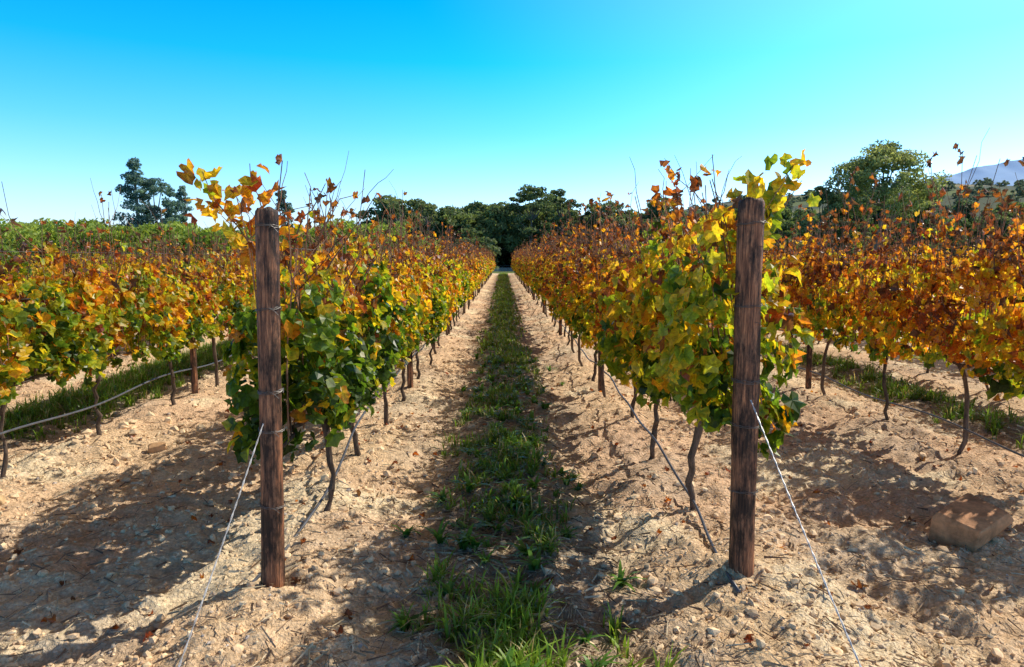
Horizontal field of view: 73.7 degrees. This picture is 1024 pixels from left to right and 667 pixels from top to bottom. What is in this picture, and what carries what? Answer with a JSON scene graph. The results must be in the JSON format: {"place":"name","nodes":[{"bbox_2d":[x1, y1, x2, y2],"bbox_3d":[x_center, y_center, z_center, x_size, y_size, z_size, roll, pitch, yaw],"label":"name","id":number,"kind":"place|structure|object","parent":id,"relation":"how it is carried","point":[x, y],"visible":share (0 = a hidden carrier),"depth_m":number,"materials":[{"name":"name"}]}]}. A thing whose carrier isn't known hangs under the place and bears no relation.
{"place":"outdoors","nodes":[
{"label":"outdoors","id":0,"kind":"place"},
{"bbox_2d":[493,264,513,271],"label":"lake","id":1,"kind":"structure","parent":0,"point":[504,268],"depth_m":109.91,"materials":[{"name":"blue liquid"}]},
{"bbox_2d":[0,184,1023,666],"bbox_3d":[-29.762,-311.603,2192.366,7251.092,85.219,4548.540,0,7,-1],"label":"ground","id":2,"kind":"structure","parent":0,"point":[858,508],"depth_m":4.13,"materials":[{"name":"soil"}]},
{"bbox_2d":[0,495,5,505],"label":"rock","id":3,"kind":"object","parent":2,"relation":"on","point":[2,499],"visible":1,"depth_m":4.43,"materials":[{"name":"beige stone"}]},
{"bbox_2d":[112,157,161,229],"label":"pine tree","id":4,"kind":"object","parent":2,"relation":"on","point":[134,178],"visible":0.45,"depth_m":96.81,"materials":[{"name":"green plant"}]},
{"bbox_2d":[0,226,294,310],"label":"grapevine row","id":5,"kind":"object","parent":2,"relation":"on","point":[95,262],"depth_m":14.01,"materials":[{"name":"orange plant"}]},
{"bbox_2d":[148,442,166,453],"bbox_3d":[-2.976,0.974,5.728,0.141,0.102,0.107,-14,18,-28],"label":"rock","id":6,"kind":"object","parent":2,"relation":"on","point":[156,447],"visible":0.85,"depth_m":5.69,"materials":[{"name":"beige stone"}]},
{"bbox_2d":[131,177,187,226],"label":"pine tree","id":7,"kind":"object","parent":2,"relation":"on","point":[169,205],"visible":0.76,"depth_m":97.95,"materials":[{"name":"green plant"}]},
{"bbox_2d":[172,185,193,228],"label":"cypress tree","id":8,"kind":"object","parent":2,"relation":"on","point":[183,193],"visible":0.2,"depth_m":100.53,"materials":[{"name":"green plant"}]},
{"bbox_2d":[0,206,435,379],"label":"grapevine row","id":9,"kind":"object","parent":2,"relation":"on","point":[9,256],"visible":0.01,"depth_m":10.19,"materials":[{"name":"orange plant"}]},
{"bbox_2d":[0,217,438,268],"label":"shrub row","id":10,"kind":"object","parent":2,"relation":"on","point":[35,231],"visible":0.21,"depth_m":78.33,"materials":[{"name":"green plant"}]},
{"bbox_2d":[0,178,442,478],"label":"grapevine row","id":11,"kind":"object","parent":2,"relation":"on","point":[66,323],"visible":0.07,"depth_m":5.96,"materials":[{"name":"yellow plant"}]},
{"bbox_2d":[178,206,285,666],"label":"wooden post","id":12,"kind":"object","parent":2,"relation":"on","point":[270,389],"visible":0.97,"depth_m":3.10,"materials":[{"name":"brown wood"}]},
{"bbox_2d":[274,190,294,226],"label":"pine tree","id":13,"kind":"object","parent":2,"relation":"on","point":[282,205],"visible":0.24,"depth_m":105.69,"materials":[{"name":"green plant"}]},
{"bbox_2d":[176,152,495,581],"bbox_3d":[-1.634,-3.662,37.315,1.263,3.516,69.000,0,7,-1],"label":"grapevine row","id":14,"kind":"object","parent":2,"relation":"on","point":[339,360],"visible":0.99,"depth_m":3.86,"materials":[{"name":"green plant"}]},
{"bbox_2d":[385,199,411,230],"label":"gum tree","id":15,"kind":"object","parent":2,"relation":"on","point":[397,210],"visible":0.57,"depth_m":109.84,"materials":[{"name":"green plant"}]},
{"bbox_2d":[417,201,438,242],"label":"gum tree","id":16,"kind":"object","parent":2,"relation":"on","point":[424,212],"visible":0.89,"depth_m":112.61,"materials":[{"name":"green plant"}]},
{"bbox_2d":[0,357,976,666],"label":"pruned twigs","id":17,"kind":"object","parent":2,"relation":"on","point":[452,563],"visible":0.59,"depth_m":3.59,"materials":[{"name":"brown wood"}]},
{"bbox_2d":[0,327,1023,666],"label":"soil clods","id":18,"kind":"object","parent":2,"relation":"on","point":[712,631],"visible":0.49,"depth_m":3.80,"materials":[{"name":"soil"}]},
{"bbox_2d":[387,350,644,666],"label":"weeds","id":19,"kind":"object","parent":2,"relation":"on","point":[464,539],"visible":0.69,"depth_m":4.18,"materials":[{"name":"green plant"}]},
{"bbox_2d":[13,317,1023,666],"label":"fallen leaves","id":20,"kind":"object","parent":2,"relation":"on","point":[347,611],"visible":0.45,"depth_m":4.12,"materials":[{"name":"brown plant"}]},
{"bbox_2d":[501,184,560,244],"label":"broad tree","id":21,"kind":"object","parent":2,"relation":"on","point":[529,192],"visible":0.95,"depth_m":118.85,"materials":[{"name":"green plant"}]},
{"bbox_2d":[543,189,581,240],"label":"broad tree","id":22,"kind":"object","parent":2,"relation":"on","point":[561,193],"visible":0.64,"depth_m":122.16,"materials":[{"name":"green plant"}]},
{"bbox_2d":[511,149,820,592],"bbox_3d":[0.679,-3.691,37.343,1.140,3.564,69.000,0,7,-1],"label":"grapevine row","id":23,"kind":"object","parent":2,"relation":"on","point":[643,312],"visible":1,"depth_m":3.73,"materials":[{"name":"yellow plant"}]},
{"bbox_2d":[355,191,1023,267],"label":"distant tree row","id":24,"kind":"object","parent":2,"relation":"on","point":[486,224],"visible":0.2,"depth_m":118.60,"materials":[{"name":"green plant"}]},
{"bbox_2d":[547,131,1023,456],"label":"grapevine row","id":25,"kind":"object","parent":2,"relation":"on","point":[989,334],"visible":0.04,"depth_m":6.20,"materials":[{"name":"orange plant"}]},
{"bbox_2d":[728,197,861,666],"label":"wooden post","id":26,"kind":"object","parent":2,"relation":"on","point":[745,379],"visible":0.99,"depth_m":3.23,"materials":[{"name":"brown wood"}]},
{"bbox_2d":[599,208,1023,396],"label":"grapevine row","id":27,"kind":"object","parent":2,"relation":"on","point":[1010,299],"visible":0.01,"depth_m":10.45,"materials":[{"name":"orange plant"}]},
{"bbox_2d":[793,185,841,244],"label":"eucalyptus tree","id":28,"kind":"object","parent":2,"relation":"on","point":[830,200],"visible":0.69,"depth_m":90.35,"materials":[{"name":"green plant"}]},
{"bbox_2d":[687,177,1023,221],"bbox_3d":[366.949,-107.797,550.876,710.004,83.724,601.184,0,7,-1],"label":"hillside trees","id":29,"kind":"object","parent":2,"relation":"on","point":[975,183],"visible":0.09,"depth_m":632.06,"materials":[{"name":"green plant"}]},
{"bbox_2d":[823,139,951,258],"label":"eucalyptus tree","id":30,"kind":"object","parent":2,"relation":"on","point":[879,157],"visible":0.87,"depth_m":86.53,"materials":[{"name":"green plant"}]},
{"bbox_2d":[769,208,1023,341],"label":"grapevine row","id":31,"kind":"object","parent":2,"relation":"on","point":[1011,211],"depth_m":14.02,"materials":[{"name":"orange plant"}]},
{"bbox_2d":[929,493,1013,552],"bbox_3d":[2.697,1.129,4.003,0.387,0.200,0.272,-14,18,-28],"label":"rock","id":32,"kind":"object","parent":2,"relation":"on","point":[972,523],"visible":0.89,"depth_m":3.93,"materials":[{"name":"brown stone"}]},
{"bbox_2d":[0,273,1023,666],"bbox_3d":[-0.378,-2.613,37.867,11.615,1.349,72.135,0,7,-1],"label":"grass","id":33,"kind":"structure","parent":0,"point":[126,379],"depth_m":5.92,"materials":[{"name":"green plant"}]},
{"bbox_2d":[0,0,1023,230],"label":"sky","id":34,"kind":"structure","parent":0,"point":[466,101],"materials":[{"name":"blue"}]},
{"bbox_2d":[924,159,1023,185],"bbox_3d":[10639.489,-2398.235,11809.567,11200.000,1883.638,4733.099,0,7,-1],"label":"mountain","id":35,"kind":"structure","parent":0,"point":[1009,170],"depth_m":13636.73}
]}

